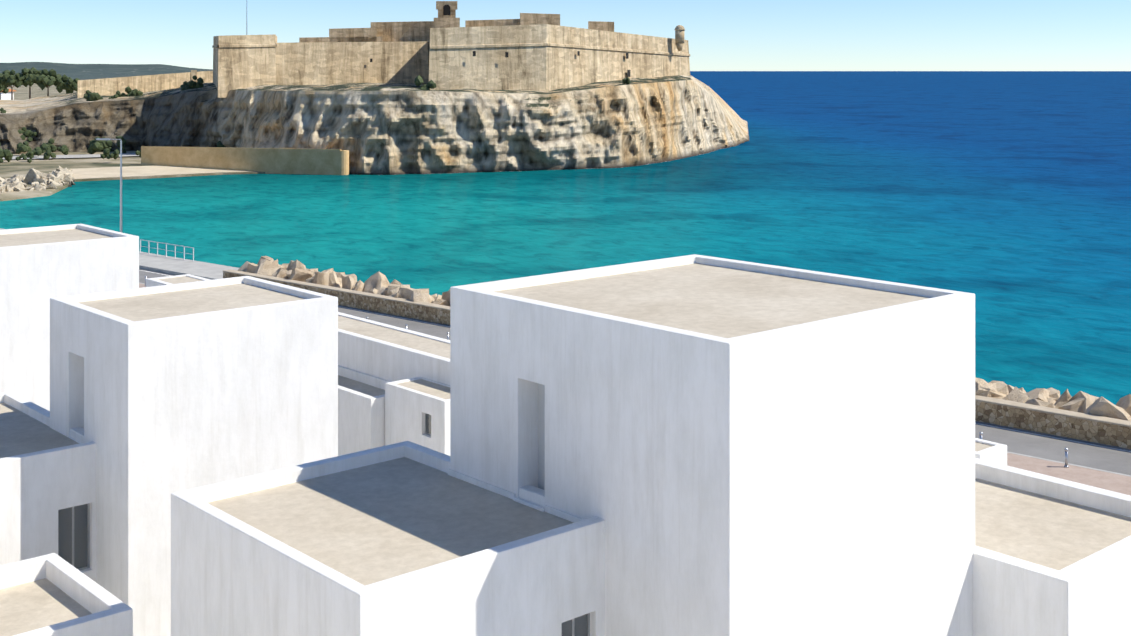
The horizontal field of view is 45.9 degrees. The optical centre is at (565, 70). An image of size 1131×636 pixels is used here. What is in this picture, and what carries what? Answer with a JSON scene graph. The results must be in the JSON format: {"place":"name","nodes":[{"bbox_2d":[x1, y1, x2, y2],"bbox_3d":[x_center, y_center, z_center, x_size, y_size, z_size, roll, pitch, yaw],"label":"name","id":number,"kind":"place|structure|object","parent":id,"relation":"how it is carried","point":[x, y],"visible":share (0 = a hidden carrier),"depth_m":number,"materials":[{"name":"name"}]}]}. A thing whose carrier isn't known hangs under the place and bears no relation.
{"place":"outdoors","nodes":[
{"label":"outdoors","id":0,"kind":"place"},
{"bbox_2d":[0,88,15,99],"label":"house","id":1,"kind":"structure","parent":0,"point":[6,96],"depth_m":420.42,"materials":[{"name":"paint"}]},
{"bbox_2d":[2,153,138,158],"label":"road","id":2,"kind":"structure","parent":0,"point":[81,156],"depth_m":242.81,"materials":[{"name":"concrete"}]},
{"bbox_2d":[0,62,212,79],"bbox_3d":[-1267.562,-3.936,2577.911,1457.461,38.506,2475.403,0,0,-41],"label":"hills","id":3,"kind":"structure","parent":0,"point":[87,71],"depth_m":2786.51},
{"bbox_2d":[0,83,264,200],"bbox_3d":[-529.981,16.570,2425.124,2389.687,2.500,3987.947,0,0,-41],"label":"land","id":4,"kind":"structure","parent":0,"point":[13,167],"depth_m":222.59,"materials":[{"name":"beige sand"}]},
{"bbox_2d":[0,85,49,99],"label":"tree trunks","id":5,"kind":"object","parent":4,"relation":"on","point":[47,86],"visible":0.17,"depth_m":375.89,"materials":[{"name":"brown plant"}]},
{"bbox_2d":[141,146,348,174],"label":"sea wall","id":6,"kind":"structure","parent":4,"relation":"on","point":[301,161],"depth_m":218.40,"materials":[{"name":"beige stone"}]},
{"bbox_2d":[72,165,247,178],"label":"beach","id":7,"kind":"structure","parent":0,"point":[101,172],"depth_m":214.42,"materials":[{"name":"beige sand"}]},
{"bbox_2d":[0,75,748,174],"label":"promontory","id":8,"kind":"structure","parent":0,"point":[386,128],"depth_m":230.67,"materials":[{"name":"beige stone"}]},
{"bbox_2d":[0,67,629,162],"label":"foliage","id":9,"kind":"object","parent":8,"relation":"on","point":[42,79],"visible":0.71,"depth_m":264.25,"materials":[{"name":"green plant"}]},
{"bbox_2d":[78,1,689,97],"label":"fortress","id":10,"kind":"structure","parent":8,"relation":"on","point":[541,49],"depth_m":257.89,"materials":[{"name":"stone"}]},
{"bbox_2d":[246,1,246,34],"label":"flag pole","id":11,"kind":"object","parent":10,"relation":"on","point":[246,17],"visible":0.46,"depth_m":273.08,"materials":[{"name":"silver metal"}]},
{"bbox_2d":[370,5,629,76],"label":"fortress windows","id":12,"kind":"structure","parent":10,"relation":"on","point":[446,9],"depth_m":264.63,"materials":[{"name":"black"}]},
{"bbox_2d":[674,25,684,50],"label":"turret","id":13,"kind":"object","parent":10,"relation":"on","point":[679,36],"visible":1,"depth_m":282.49,"materials":[{"name":"stone"}]},
{"bbox_2d":[0,71,1130,404],"bbox_3d":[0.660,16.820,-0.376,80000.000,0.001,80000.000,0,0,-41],"label":"sea","id":14,"kind":"structure","parent":0,"point":[1004,197],"depth_m":161.70,"materials":[{"name":"blue liquid"}]},
{"bbox_2d":[0,166,75,194],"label":"breakwater","id":15,"kind":"object","parent":14,"relation":"in","point":[37,180],"visible":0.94,"depth_m":187.35,"materials":[{"name":"beige stone"}]},
{"bbox_2d":[0,0,1130,70],"label":"sky","id":16,"kind":"structure","parent":0,"point":[721,35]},
{"bbox_2d":[139,269,1130,495],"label":"street","id":17,"kind":"structure","parent":0,"point":[1101,467],"depth_m":50.12,"materials":[{"name":"grey asphalt"}]},
{"bbox_2d":[145,276,1068,467],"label":"bollards","id":18,"kind":"object","parent":17,"relation":"on","point":[981,434],"visible":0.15,"depth_m":47.82,"materials":[{"name":"silver metal"}]},
{"bbox_2d":[140,270,1130,451],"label":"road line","id":19,"kind":"object","parent":17,"relation":"on","point":[975,423],"visible":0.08,"depth_m":53.25,"materials":[{"name":"paint"}]},
{"label":"ground","id":20,"kind":"structure","parent":0,"visible":0},
{"bbox_2d":[0,391,95,581],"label":"building","id":21,"kind":"structure","parent":20,"relation":"on","point":[47,472],"depth_m":31.34,"materials":[{"name":"paint"}]},
{"bbox_2d":[58,503,89,570],"bbox_3d":[-11.718,11.120,31.756,0.800,1.600,0.050,0,0,-41],"label":"window","id":22,"kind":"structure","parent":21,"relation":"attached to","point":[74,536],"depth_m":31.79,"materials":[{"name":"grey glass"}]},
{"bbox_2d":[0,553,132,635],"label":"building","id":23,"kind":"structure","parent":20,"relation":"on","point":[53,594],"depth_m":26.59,"materials":[{"name":"paint"}]},
{"bbox_2d":[0,224,138,410],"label":"building","id":24,"kind":"structure","parent":20,"relation":"on","point":[40,267],"depth_m":44.78,"materials":[{"name":"paint"}]},
{"bbox_2d":[96,138,122,232],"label":"street lamp","id":25,"kind":"object","parent":20,"relation":"on","point":[120,178],"visible":0.54,"depth_m":98.28,"materials":[{"name":"silver metal"}]},
{"bbox_2d":[0,228,238,279],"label":"jetty","id":26,"kind":"object","parent":20,"relation":"on","point":[165,264],"depth_m":95.91,"materials":[{"name":"concrete"}]},
{"bbox_2d":[140,239,193,260],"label":"railing","id":27,"kind":"object","parent":26,"relation":"on","point":[166,248],"visible":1,"depth_m":101.02,"materials":[{"name":"white metal"}]},
{"bbox_2d":[50,276,337,635],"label":"building","id":28,"kind":"structure","parent":20,"relation":"on","point":[159,395],"depth_m":32.13,"materials":[{"name":"paint"}]},
{"bbox_2d":[146,274,449,384],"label":"block","id":29,"kind":"structure","parent":20,"relation":"on","point":[382,350],"depth_m":46.16,"materials":[{"name":"paint"}]},
{"bbox_2d":[338,365,391,455],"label":"building","id":30,"kind":"structure","parent":20,"relation":"on","point":[361,411],"depth_m":43.62,"materials":[{"name":"paint"}]},
{"bbox_2d":[171,441,604,635],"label":"building","id":31,"kind":"structure","parent":20,"relation":"on","point":[406,538],"depth_m":22.96,"materials":[{"name":"paint"}]},
{"bbox_2d":[562,613,589,635],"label":"window","id":32,"kind":"structure","parent":31,"relation":"attached to","point":[579,626],"depth_m":23.08,"materials":[{"name":"grey glass"}]},
{"bbox_2d":[385,377,449,455],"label":"building","id":33,"kind":"structure","parent":20,"relation":"on","point":[410,403],"depth_m":41.94,"materials":[{"name":"paint"}]},
{"bbox_2d":[425,413,430,435],"bbox_3d":[-4.191,10.970,41.443,0.050,0.700,0.500,0,0,-41],"label":"window","id":34,"kind":"structure","parent":33,"relation":"attached to","point":[427,424],"depth_m":41.51,"materials":[{"name":"grey glass"}]},
{"bbox_2d":[223,270,1130,448],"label":"sea wall","id":35,"kind":"structure","parent":20,"relation":"on","point":[1072,424],"depth_m":53.89,"materials":[{"name":"stone"}]},
{"bbox_2d":[237,256,1130,420],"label":"boulders","id":36,"kind":"object","parent":20,"relation":"on","point":[380,284],"visible":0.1,"depth_m":77.82,"materials":[{"name":"beige stone"}]},
{"bbox_2d":[450,254,974,635],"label":"building","id":37,"kind":"structure","parent":20,"relation":"on","point":[737,448],"depth_m":23.52,"materials":[{"name":"paint"}]},
{"bbox_2d":[448,469,605,533],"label":"roof parapet","id":38,"kind":"structure","parent":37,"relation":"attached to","point":[512,495],"depth_m":25.14,"materials":[{"name":"white paint"}]},
{"bbox_2d":[538,383,544,489],"bbox_3d":[-0.248,6.920,25.163,0.060,2.320,0.800,0,0,-41],"label":"window recess","id":39,"kind":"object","parent":37,"relation":"in","point":[541,436],"depth_m":25.35,"materials":[{"name":"white paint"}]},
{"bbox_2d":[975,438,1006,464],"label":"building","id":40,"kind":"structure","parent":20,"relation":"on","point":[986,450],"depth_m":32.85,"materials":[{"name":"paint"}]},
{"bbox_2d":[973,458,1130,635],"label":"block","id":41,"kind":"structure","parent":20,"relation":"on","point":[1051,556],"depth_m":25.99,"materials":[{"name":"paint"}]}
]}

